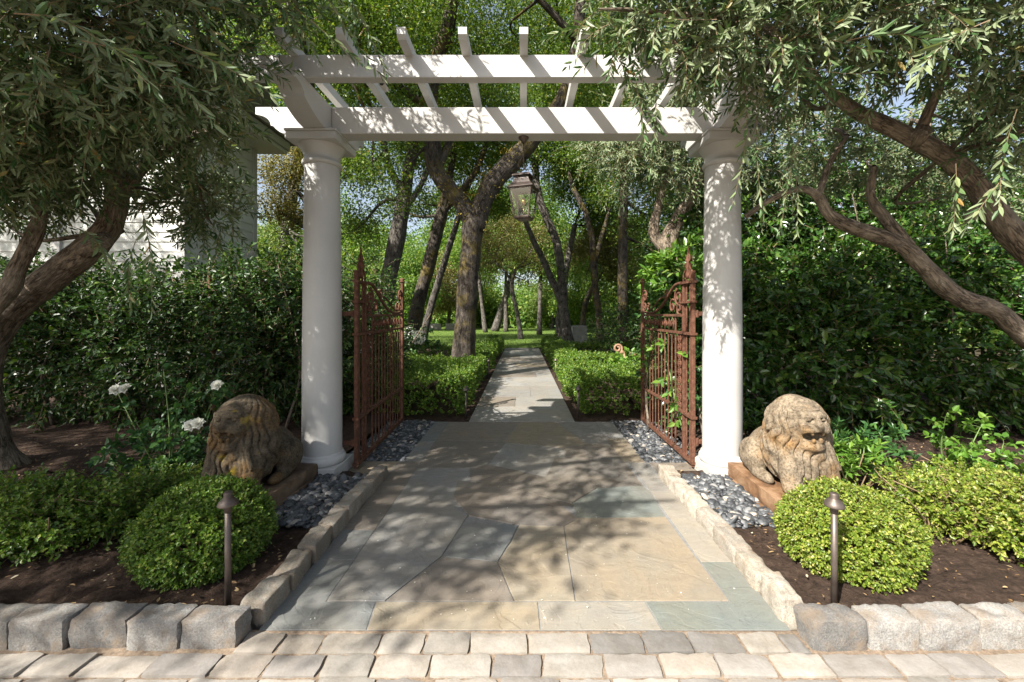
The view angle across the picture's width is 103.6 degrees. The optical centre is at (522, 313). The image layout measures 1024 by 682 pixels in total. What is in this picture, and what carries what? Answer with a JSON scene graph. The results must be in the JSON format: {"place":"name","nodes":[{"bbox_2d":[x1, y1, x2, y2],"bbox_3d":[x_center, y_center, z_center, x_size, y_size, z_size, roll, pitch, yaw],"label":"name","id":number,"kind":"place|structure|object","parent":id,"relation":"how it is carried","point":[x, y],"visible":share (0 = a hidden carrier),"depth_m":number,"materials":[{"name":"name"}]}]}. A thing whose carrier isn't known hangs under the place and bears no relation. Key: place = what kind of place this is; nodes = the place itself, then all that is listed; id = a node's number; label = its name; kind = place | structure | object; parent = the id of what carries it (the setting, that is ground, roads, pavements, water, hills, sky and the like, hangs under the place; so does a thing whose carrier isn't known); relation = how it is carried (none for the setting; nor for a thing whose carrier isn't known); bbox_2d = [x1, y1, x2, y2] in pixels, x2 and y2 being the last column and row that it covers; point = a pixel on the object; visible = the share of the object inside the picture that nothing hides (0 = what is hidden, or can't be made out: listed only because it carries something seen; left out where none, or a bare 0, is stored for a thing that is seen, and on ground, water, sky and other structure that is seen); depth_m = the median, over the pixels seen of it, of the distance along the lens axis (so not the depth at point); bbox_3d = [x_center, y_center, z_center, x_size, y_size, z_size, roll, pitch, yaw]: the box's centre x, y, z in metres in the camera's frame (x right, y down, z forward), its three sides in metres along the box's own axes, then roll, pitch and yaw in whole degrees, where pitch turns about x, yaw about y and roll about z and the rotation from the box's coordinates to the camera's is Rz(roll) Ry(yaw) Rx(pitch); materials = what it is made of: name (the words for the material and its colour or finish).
{"place":"outdoors","nodes":[
{"label":"outdoors","id":0,"kind":"place"},
{"bbox_2d":[0,468,362,606],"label":"soil bed","id":1,"kind":"object","parent":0,"point":[43,575],"visible":0.12,"depth_m":1.92,"materials":[{"name":"soil"}]},
{"bbox_2d":[0,12,139,314],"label":"olive tree","id":2,"kind":"object","parent":1,"relation":"on","point":[12,281],"visible":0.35,"depth_m":2.88,"materials":[{"name":"green plant"}]},
{"bbox_2d":[0,457,204,567],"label":"boxwood bush","id":3,"kind":"object","parent":1,"relation":"on","point":[34,508],"visible":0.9,"depth_m":2.18,"materials":[{"name":"green plant"}]},
{"bbox_2d":[84,357,237,485],"bbox_3d":[-2.598,0.800,2.932,0.961,0.995,0.576,0,0,0],"label":"rose bush","id":4,"kind":"object","parent":1,"relation":"on","point":[192,448],"visible":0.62,"depth_m":2.87,"materials":[{"name":"green plant"}]},
{"bbox_2d":[0,0,390,469],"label":"olive tree","id":5,"kind":"object","parent":1,"relation":"on","point":[121,50],"visible":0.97,"depth_m":2.28,"materials":[{"name":"green plant"}]},
{"bbox_2d":[115,472,279,592],"bbox_3d":[-1.621,1.072,2.054,0.676,0.474,0.602,0,0,0],"label":"boxwood ball","id":6,"kind":"object","parent":1,"relation":"on","point":[148,551],"visible":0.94,"depth_m":1.90,"materials":[{"name":"green plant"}]},
{"bbox_2d":[217,490,238,605],"bbox_3d":[-1.264,1.024,1.730,0.078,0.521,0.078,0,0,0],"label":"path light","id":7,"kind":"object","parent":1,"relation":"on","point":[228,501],"visible":0.97,"depth_m":1.72,"materials":[{"name":"brown metal"}]},
{"bbox_2d":[184,394,317,520],"bbox_3d":[-1.845,0.924,2.778,0.608,0.763,0.683,0,0,0],"label":"lion statue","id":8,"kind":"object","parent":1,"relation":"on","point":[250,436],"visible":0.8,"depth_m":2.60,"materials":[{"name":"stone"}]},
{"bbox_2d":[275,472,368,528],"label":"pebbles","id":9,"kind":"object","parent":1,"relation":"on","point":[320,496],"visible":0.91,"depth_m":2.65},
{"bbox_2d":[2,438,1023,604],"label":"litter","id":10,"kind":"object","parent":1,"relation":"on","point":[236,589],"visible":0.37,"depth_m":2.03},
{"bbox_2d":[1,382,434,471],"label":"soil bed","id":11,"kind":"object","parent":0,"point":[85,432],"visible":0.16,"depth_m":4.20,"materials":[{"name":"soil"}]},
{"bbox_2d":[0,54,294,386],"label":"house","id":12,"kind":"structure","parent":11,"relation":"on","point":[279,144],"depth_m":7.36,"materials":[{"name":"paint"}]},
{"bbox_2d":[207,268,216,418],"bbox_3d":[-3.654,0.373,4.749,0.111,1.815,0.047,0,0,0],"label":"wooden stake","id":13,"kind":"object","parent":11,"relation":"on","point":[213,350],"visible":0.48,"depth_m":4.74,"materials":[{"name":"brown wood"}]},
{"bbox_2d":[0,235,430,432],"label":"hedge","id":14,"kind":"object","parent":11,"relation":"on","point":[60,372],"visible":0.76,"depth_m":4.52,"materials":[{"name":"green plant"}]},
{"bbox_2d":[274,240,426,412],"bbox_3d":[-2.526,0.325,5.841,2.184,2.771,2.106,0,0,0],"label":"evergreen shrub","id":15,"kind":"object","parent":11,"relation":"on","point":[385,284],"visible":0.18,"depth_m":5.67,"materials":[{"name":"green plant"}]},
{"bbox_2d":[239,349,504,422],"bbox_3d":[-4.810,1.330,10.080,8.380,0.032,10.440,0,0,0],"label":"soil bed","id":16,"kind":"object","parent":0,"point":[437,416],"visible":0.05,"depth_m":5.80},
{"bbox_2d":[96,0,472,143],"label":"oak tree","id":17,"kind":"object","parent":16,"relation":"on","point":[300,46],"visible":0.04,"depth_m":7.88,"materials":[{"name":"green plant"}]},
{"bbox_2d":[257,205,349,296],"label":"lime tree","id":18,"kind":"object","parent":16,"relation":"on","point":[268,227],"visible":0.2,"depth_m":14.65,"materials":[{"name":"green plant"}]},
{"bbox_2d":[257,144,380,237],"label":"oak tree","id":19,"kind":"object","parent":16,"relation":"on","point":[294,165],"visible":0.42,"depth_m":10.29,"materials":[{"name":"green plant"}]},
{"bbox_2d":[266,350,487,415],"bbox_3d":[-2.045,1.000,6.591,2.798,0.640,3.218,0,0,0],"label":"boxwood hedge","id":20,"kind":"object","parent":16,"relation":"on","point":[470,376],"visible":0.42,"depth_m":5.28,"materials":[{"name":"green plant"}]},
{"bbox_2d":[242,0,528,368],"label":"oak tree","id":21,"kind":"object","parent":16,"relation":"on","point":[394,247],"visible":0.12,"depth_m":9.35,"materials":[{"name":"green plant"}]},
{"bbox_2d":[404,327,441,358],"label":"hydrangea","id":22,"kind":"object","parent":16,"relation":"on","point":[419,340],"visible":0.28,"depth_m":8.54,"materials":[{"name":"white"}]},
{"bbox_2d":[345,0,553,342],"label":"oak tree","id":23,"kind":"object","parent":16,"relation":"on","point":[427,269],"visible":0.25,"depth_m":11.90,"materials":[{"name":"green plant"}]},
{"bbox_2d":[367,95,531,350],"bbox_3d":[-2.578,-3.554,14.510,5.970,9.857,4.830,0,0,0],"label":"oak tree","id":24,"kind":"object","parent":16,"relation":"on","point":[499,203],"visible":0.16,"depth_m":14.43,"materials":[{"name":"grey plant"}]},
{"bbox_2d":[394,334,504,374],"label":"boxwood hedge","id":25,"kind":"object","parent":16,"relation":"on","point":[491,346],"visible":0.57,"depth_m":10.23,"materials":[{"name":"green plant"}]},
{"bbox_2d":[231,0,698,379],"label":"oak tree","id":26,"kind":"object","parent":16,"relation":"on","point":[474,214],"visible":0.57,"depth_m":7.80,"materials":[{"name":"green plant"}]},
{"bbox_2d":[0,630,1023,681],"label":"driveway","id":27,"kind":"structure","parent":0,"point":[521,656],"depth_m":1.51,"materials":[{"name":"stone"}]},
{"bbox_2d":[0,603,35,649],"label":"edging block","id":28,"kind":"structure","parent":27,"relation":"on","point":[8,613],"depth_m":1.60,"materials":[{"name":"stone"}]},
{"bbox_2d":[8,603,88,651],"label":"edging block","id":29,"kind":"structure","parent":27,"relation":"on","point":[42,627],"depth_m":1.57,"materials":[{"name":"stone"}]},
{"bbox_2d":[68,601,147,648],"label":"edging block","id":30,"kind":"structure","parent":27,"relation":"on","point":[98,625],"depth_m":1.58,"materials":[{"name":"stone"}]},
{"bbox_2d":[126,603,197,651],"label":"edging block","id":31,"kind":"structure","parent":27,"relation":"on","point":[154,627],"depth_m":1.57,"materials":[{"name":"stone"}]},
{"bbox_2d":[180,605,251,649],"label":"edging block","id":32,"kind":"structure","parent":27,"relation":"on","point":[212,626],"depth_m":1.58,"materials":[{"name":"stone"}]},
{"bbox_2d":[793,603,867,651],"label":"edging block","id":33,"kind":"structure","parent":27,"relation":"on","point":[833,627],"depth_m":1.57,"materials":[{"name":"stone"}]},
{"bbox_2d":[851,604,919,650],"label":"edging block","id":34,"kind":"structure","parent":27,"relation":"on","point":[892,627],"depth_m":1.57,"materials":[{"name":"stone"}]},
{"bbox_2d":[901,601,981,651],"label":"edging block","id":35,"kind":"structure","parent":27,"relation":"on","point":[947,626],"depth_m":1.57,"materials":[{"name":"stone"}]},
{"bbox_2d":[958,602,1023,649],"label":"edging block","id":36,"kind":"structure","parent":27,"relation":"on","point":[1001,626],"depth_m":1.57,"materials":[{"name":"stone"}]},
{"bbox_2d":[1007,601,1023,613],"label":"edging block","id":37,"kind":"structure","parent":27,"relation":"on","point":[1018,605],"depth_m":1.66,"materials":[{"name":"stone"}]},
{"bbox_2d":[5,0,1023,292],"label":"sky","id":38,"kind":"structure","parent":0,"point":[902,97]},
{"bbox_2d":[469,348,574,421],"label":"path","id":39,"kind":"structure","parent":0,"point":[521,386],"depth_m":6.47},
{"bbox_2d":[258,422,790,630],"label":"patio","id":40,"kind":"structure","parent":0,"point":[443,517],"depth_m":2.21,"materials":[{"name":"stone"}]},
{"bbox_2d":[237,27,812,474],"bbox_3d":[0.000,-0.273,3.240,4.200,3.144,1.300,0,0,0],"label":"pergola","id":41,"kind":"object","parent":40,"relation":"on","point":[317,129],"visible":0.91,"depth_m":3.15,"materials":[{"name":"white paint"}]},
{"bbox_2d":[342,247,404,468],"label":"iron gate","id":42,"kind":"structure","parent":41,"relation":"attached to","point":[367,405],"depth_m":3.71,"materials":[{"name":"metal"}]},
{"bbox_2d":[506,135,539,221],"bbox_3d":[0.011,-1.085,3.240,0.214,0.665,0.214,0,0,19],"label":"hanging lantern","id":43,"kind":"object","parent":41,"relation":"hanging from","point":[522,183],"visible":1,"depth_m":3.20,"materials":[{"name":"brown metal"}]},
{"bbox_2d":[640,247,702,466],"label":"iron gate","id":44,"kind":"structure","parent":41,"relation":"attached to","point":[694,313],"depth_m":3.67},
{"bbox_2d":[641,334,687,447],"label":"climbing vine","id":45,"kind":"object","parent":44,"relation":"attached to","point":[661,379],"visible":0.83,"depth_m":3.98,"materials":[{"name":"green plant"}]},
{"bbox_2d":[46,316,1020,473],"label":"ground","id":46,"kind":"structure","parent":0,"point":[678,437],"depth_m":4.94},
{"bbox_2d":[240,574,290,629],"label":"edging block","id":47,"kind":"structure","parent":46,"relation":"on","point":[265,598],"depth_m":1.74,"materials":[{"name":"stone"}]},
{"bbox_2d":[273,549,311,590],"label":"edging block","id":48,"kind":"structure","parent":46,"relation":"on","point":[295,565],"depth_m":1.96,"materials":[{"name":"stone"}]},
{"bbox_2d":[297,525,331,566],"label":"edging block","id":49,"kind":"structure","parent":46,"relation":"on","point":[316,540],"depth_m":2.16,"materials":[{"name":"stone"}]},
{"bbox_2d":[318,507,348,542],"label":"edging block","id":50,"kind":"structure","parent":46,"relation":"on","point":[336,519],"depth_m":2.40,"materials":[{"name":"stone"}]},
{"bbox_2d":[333,492,361,520],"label":"edging block","id":51,"kind":"structure","parent":46,"relation":"on","point":[351,502],"depth_m":2.60,"materials":[{"name":"stone"}]},
{"bbox_2d":[347,479,375,506],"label":"edging block","id":52,"kind":"structure","parent":46,"relation":"on","point":[365,488],"depth_m":2.82,"materials":[{"name":"stone"}]},
{"bbox_2d":[364,469,383,488],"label":"edging block","id":53,"kind":"structure","parent":46,"relation":"on","point":[377,476],"depth_m":3.05,"materials":[{"name":"stone"}]},
{"bbox_2d":[371,465,387,478],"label":"edging block","id":54,"kind":"structure","parent":46,"relation":"on","point":[383,468],"depth_m":3.18,"materials":[{"name":"stone"}]},
{"bbox_2d":[349,419,434,461],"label":"pebbles","id":55,"kind":"object","parent":46,"relation":"on","point":[400,442],"visible":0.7,"depth_m":4.08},
{"bbox_2d":[257,201,963,328],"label":"woods","id":56,"kind":"object","parent":46,"relation":"on","point":[521,302],"visible":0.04,"depth_m":47.07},
{"bbox_2d":[610,419,696,462],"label":"pebbles","id":57,"kind":"object","parent":46,"relation":"on","point":[639,436],"visible":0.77,"depth_m":4.04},
{"bbox_2d":[658,464,680,486],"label":"edging block","id":58,"kind":"structure","parent":46,"relation":"on","point":[665,471],"depth_m":3.11,"materials":[{"name":"stone"}]},
{"bbox_2d":[667,476,694,502],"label":"edging block","id":59,"kind":"structure","parent":46,"relation":"on","point":[678,486],"depth_m":2.87,"materials":[{"name":"stone"}]},
{"bbox_2d":[683,490,708,518],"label":"edging block","id":60,"kind":"structure","parent":46,"relation":"on","point":[693,500],"depth_m":2.65,"materials":[{"name":"stone"}]},
{"bbox_2d":[695,506,729,537],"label":"edging block","id":61,"kind":"structure","parent":46,"relation":"on","point":[708,518],"depth_m":2.42,"materials":[{"name":"stone"}]},
{"bbox_2d":[713,525,752,563],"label":"edging block","id":62,"kind":"structure","parent":46,"relation":"on","point":[729,541],"depth_m":2.18,"materials":[{"name":"stone"}]},
{"bbox_2d":[735,551,772,591],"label":"edging block","id":63,"kind":"structure","parent":46,"relation":"on","point":[751,566],"depth_m":1.96,"materials":[{"name":"stone"}]},
{"bbox_2d":[759,571,802,629],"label":"edging block","id":64,"kind":"structure","parent":46,"relation":"on","point":[781,597],"depth_m":1.74,"materials":[{"name":"stone"}]},
{"bbox_2d":[258,322,990,348],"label":"lawn","id":65,"kind":"structure","parent":0,"point":[551,332],"depth_m":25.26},
{"bbox_2d":[157,0,412,297],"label":"oak tree","id":66,"kind":"object","parent":65,"relation":"on","point":[342,195],"visible":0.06,"depth_m":14.81,"materials":[{"name":"green plant"}]},
{"bbox_2d":[380,232,450,318],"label":"bush","id":67,"kind":"object","parent":65,"relation":"on","point":[415,266],"visible":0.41,"depth_m":29.41,"materials":[{"name":"green plant"}]},
{"bbox_2d":[424,244,478,329],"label":"bush","id":68,"kind":"object","parent":65,"relation":"on","point":[448,302],"visible":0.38,"depth_m":33.38,"materials":[{"name":"green plant"}]},
{"bbox_2d":[438,170,509,332],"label":"tree","id":69,"kind":"object","parent":65,"relation":"on","point":[455,255],"visible":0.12,"depth_m":27.85,"materials":[{"name":"green plant"}]},
{"bbox_2d":[451,270,511,327],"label":"tree","id":70,"kind":"object","parent":65,"relation":"on","point":[489,299],"visible":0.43,"depth_m":36.40,"materials":[{"name":"green plant"}]},
{"bbox_2d":[447,205,562,338],"bbox_3d":[-0.779,-2.239,20.221,6.048,7.220,4.586,0,0,0],"label":"oak tree","id":71,"kind":"object","parent":65,"relation":"on","point":[526,261],"visible":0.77,"depth_m":20.36,"materials":[{"name":"green plant"}]},
{"bbox_2d":[480,179,542,331],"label":"tree","id":72,"kind":"object","parent":65,"relation":"on","point":[505,326],"visible":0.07,"depth_m":28.86,"materials":[{"name":"green plant"}]},
{"bbox_2d":[490,179,565,331],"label":"tree","id":73,"kind":"object","parent":65,"relation":"on","point":[496,325],"visible":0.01,"depth_m":29.79,"materials":[{"name":"green plant"}]},
{"bbox_2d":[501,179,579,334],"bbox_3d":[0.999,-3.650,25.080,5.571,9.936,5.693,0,0,-33],"label":"tree","id":74,"kind":"object","parent":65,"relation":"on","point":[549,251],"visible":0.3,"depth_m":24.62,"materials":[{"name":"green plant"}]},
{"bbox_2d":[517,254,577,328],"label":"tree","id":75,"kind":"object","parent":65,"relation":"on","point":[534,310],"visible":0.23,"depth_m":35.60,"materials":[{"name":"green plant"}]},
{"bbox_2d":[478,0,633,341],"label":"oak tree","id":76,"kind":"object","parent":65,"relation":"on","point":[560,292],"visible":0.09,"depth_m":16.35,"materials":[{"name":"green plant"}]},
{"bbox_2d":[571,325,586,342],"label":"stone pillar","id":77,"kind":"structure","parent":65,"relation":"on","point":[579,332],"depth_m":17.00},
{"bbox_2d":[543,253,616,325],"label":"bush","id":78,"kind":"object","parent":65,"relation":"on","point":[578,306],"visible":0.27,"depth_m":29.51,"materials":[{"name":"green plant"}]},
{"bbox_2d":[530,83,639,339],"bbox_3d":[3.061,-4.096,15.181,6.636,10.578,5.221,0,0,0],"label":"oak tree","id":79,"kind":"object","parent":65,"relation":"on","point":[593,270],"visible":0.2,"depth_m":15.42,"materials":[{"name":"green plant"}]},
{"bbox_2d":[539,148,634,337],"bbox_3d":[2.720,-3.378,18.589,5.632,9.397,5.086,0,0,0],"label":"oak tree","id":80,"kind":"object","parent":65,"relation":"on","point":[570,197],"visible":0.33,"depth_m":18.36,"materials":[{"name":"green plant"}]},
{"bbox_2d":[541,203,648,325],"bbox_3d":[4.027,-2.237,20.033,5.494,6.528,4.990,0,0,-40],"label":"oak tree","id":81,"kind":"object","parent":65,"relation":"on","point":[582,254],"visible":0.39,"depth_m":19.59,"materials":[{"name":"green plant"}]},
{"bbox_2d":[263,215,934,338],"bbox_3d":[1.480,-1.498,23.010,47.855,8.068,14.686,0,0,0],"label":"hedge","id":82,"kind":"object","parent":65,"relation":"on","point":[604,289],"visible":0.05,"depth_m":21.26,"materials":[{"name":"green plant"}]},
{"bbox_2d":[540,349,904,423],"bbox_3d":[4.810,1.331,10.080,8.380,0.031,10.440,0,0,0],"label":"soil bed","id":83,"kind":"object","parent":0,"point":[608,415],"visible":0.03,"depth_m":5.74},
{"bbox_2d":[540,333,653,367],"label":"boxwood hedge","id":84,"kind":"object","parent":83,"relation":"on","point":[549,344],"visible":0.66,"depth_m":11.21,"materials":[{"name":"green plant"}]},
{"bbox_2d":[552,348,674,386],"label":"boxwood hedge","id":85,"kind":"object","parent":83,"relation":"on","point":[562,356],"visible":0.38,"depth_m":8.47,"materials":[{"name":"green plant"}]},
{"bbox_2d":[530,1,702,349],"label":"oak tree","id":86,"kind":"object","parent":83,"relation":"on","point":[623,225],"visible":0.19,"depth_m":11.91,"materials":[{"name":"green plant"}]},
{"bbox_2d":[560,359,674,415],"bbox_3d":[1.339,1.004,6.005,1.446,0.611,1.956,0,0,0],"label":"boxwood hedge","id":87,"kind":"object","parent":83,"relation":"on","point":[597,372],"visible":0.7,"depth_m":5.33,"materials":[{"name":"green plant"}]},
{"bbox_2d":[607,346,645,381],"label":"hydrangea","id":88,"kind":"object","parent":83,"relation":"on","point":[616,356],"visible":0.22,"depth_m":7.41,"materials":[{"name":"green"}]},
{"bbox_2d":[634,233,702,419],"bbox_3d":[2.030,0.157,5.145,1.127,2.337,1.132,0,0,25],"label":"bay shrub","id":89,"kind":"object","parent":83,"relation":"on","point":[663,258],"visible":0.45,"depth_m":5.02,"materials":[{"name":"green plant"}]},
{"bbox_2d":[592,88,779,339],"bbox_3d":[5.671,-2.924,13.185,6.502,9.061,5.071,0,0,0],"label":"oak tree","id":90,"kind":"object","parent":83,"relation":"on","point":[637,195],"visible":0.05,"depth_m":13.33,"materials":[{"name":"green plant"}]},
{"bbox_2d":[584,293,789,385],"bbox_3d":[4.505,0.592,10.321,5.640,2.418,7.345,0,0,0],"label":"laurel hedge","id":91,"kind":"object","parent":83,"relation":"on","point":[632,335],"visible":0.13,"depth_m":11.46,"materials":[{"name":"green plant"}]},
{"bbox_2d":[613,382,1023,471],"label":"soil bed","id":92,"kind":"object","parent":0,"point":[912,440],"visible":0.07,"depth_m":4.10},
{"bbox_2d":[629,242,750,434],"bbox_3d":[2.017,0.289,5.096,1.528,2.761,2.501,0,0,36],"label":"evergreen shrub","id":93,"kind":"object","parent":92,"relation":"on","point":[698,396],"visible":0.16,"depth_m":4.73,"materials":[{"name":"green plant"}]},
{"bbox_2d":[553,18,851,360],"bbox_3d":[2.230,-1.326,5.008,3.624,4.666,2.388,0,0,0],"label":"olive tree","id":94,"kind":"object","parent":92,"relation":"on","point":[665,155],"visible":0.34,"depth_m":5.14,"materials":[{"name":"green plant"}]},
{"bbox_2d":[743,405,766,436],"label":"pittosporum shrub","id":95,"kind":"object","parent":92,"relation":"on","point":[755,422],"visible":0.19,"depth_m":3.85,"materials":[{"name":"green plant"}]},
{"bbox_2d":[632,61,1023,359],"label":"tree","id":96,"kind":"object","parent":92,"relation":"on","point":[816,134],"visible":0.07,"depth_m":6.30,"materials":[{"name":"green plant"}]},
{"bbox_2d":[649,148,1023,439],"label":"hedge","id":97,"kind":"object","parent":92,"relation":"on","point":[878,311],"visible":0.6,"depth_m":4.35,"materials":[{"name":"green plant"}]},
{"bbox_2d":[830,416,922,469],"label":"pittosporum shrub","id":98,"kind":"object","parent":92,"relation":"on","point":[864,432],"visible":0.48,"depth_m":3.23,"materials":[{"name":"green plant"}]},
{"bbox_2d":[677,470,1023,608],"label":"soil bed","id":99,"kind":"object","parent":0,"point":[981,577],"visible":0.18,"depth_m":1.93,"materials":[{"name":"soil"}]},
{"bbox_2d":[681,472,776,528],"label":"pebbles","id":100,"kind":"object","parent":99,"relation":"on","point":[733,502],"visible":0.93,"depth_m":2.65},
{"bbox_2d":[539,0,1023,348],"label":"olive tree","id":101,"kind":"object","parent":99,"relation":"on","point":[719,24],"visible":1,"depth_m":2.28,"materials":[{"name":"green plant"}]},
{"bbox_2d":[728,394,865,521],"bbox_3d":[1.830,0.922,2.778,0.640,0.760,0.682,0,0,0],"label":"lion statue","id":102,"kind":"object","parent":99,"relation":"on","point":[788,444],"visible":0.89,"depth_m":2.57,"materials":[{"name":"stone"}]},
{"bbox_2d":[823,491,845,603],"bbox_3d":[1.340,1.027,1.730,0.078,0.516,0.078,0,0,0],"label":"path light","id":103,"kind":"object","parent":99,"relation":"on","point":[833,502],"visible":0.95,"depth_m":1.72,"materials":[{"name":"brown metal"}]},
{"bbox_2d":[771,475,933,595],"bbox_3d":[1.670,1.081,2.065,0.698,0.453,0.611,0,0,0],"label":"boxwood ball","id":104,"kind":"object","parent":99,"relation":"on","point":[899,532],"visible":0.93,"depth_m":1.90,"materials":[{"name":"green plant"}]},
{"bbox_2d":[833,433,901,486],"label":"pittosporum shrub","id":105,"kind":"object","parent":99,"relation":"on","point":[865,449],"visible":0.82,"depth_m":2.79,"materials":[{"name":"green plant"}]},
{"bbox_2d":[869,453,1023,566],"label":"boxwood bush","id":106,"kind":"object","parent":99,"relation":"on","point":[990,500],"visible":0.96,"depth_m":2.22,"materials":[{"name":"green plant"}]},
{"bbox_2d":[905,405,1023,479],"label":"rose bush","id":107,"kind":"object","parent":99,"relation":"on","point":[970,453],"visible":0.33,"depth_m":2.95,"materials":[{"name":"green plant"}]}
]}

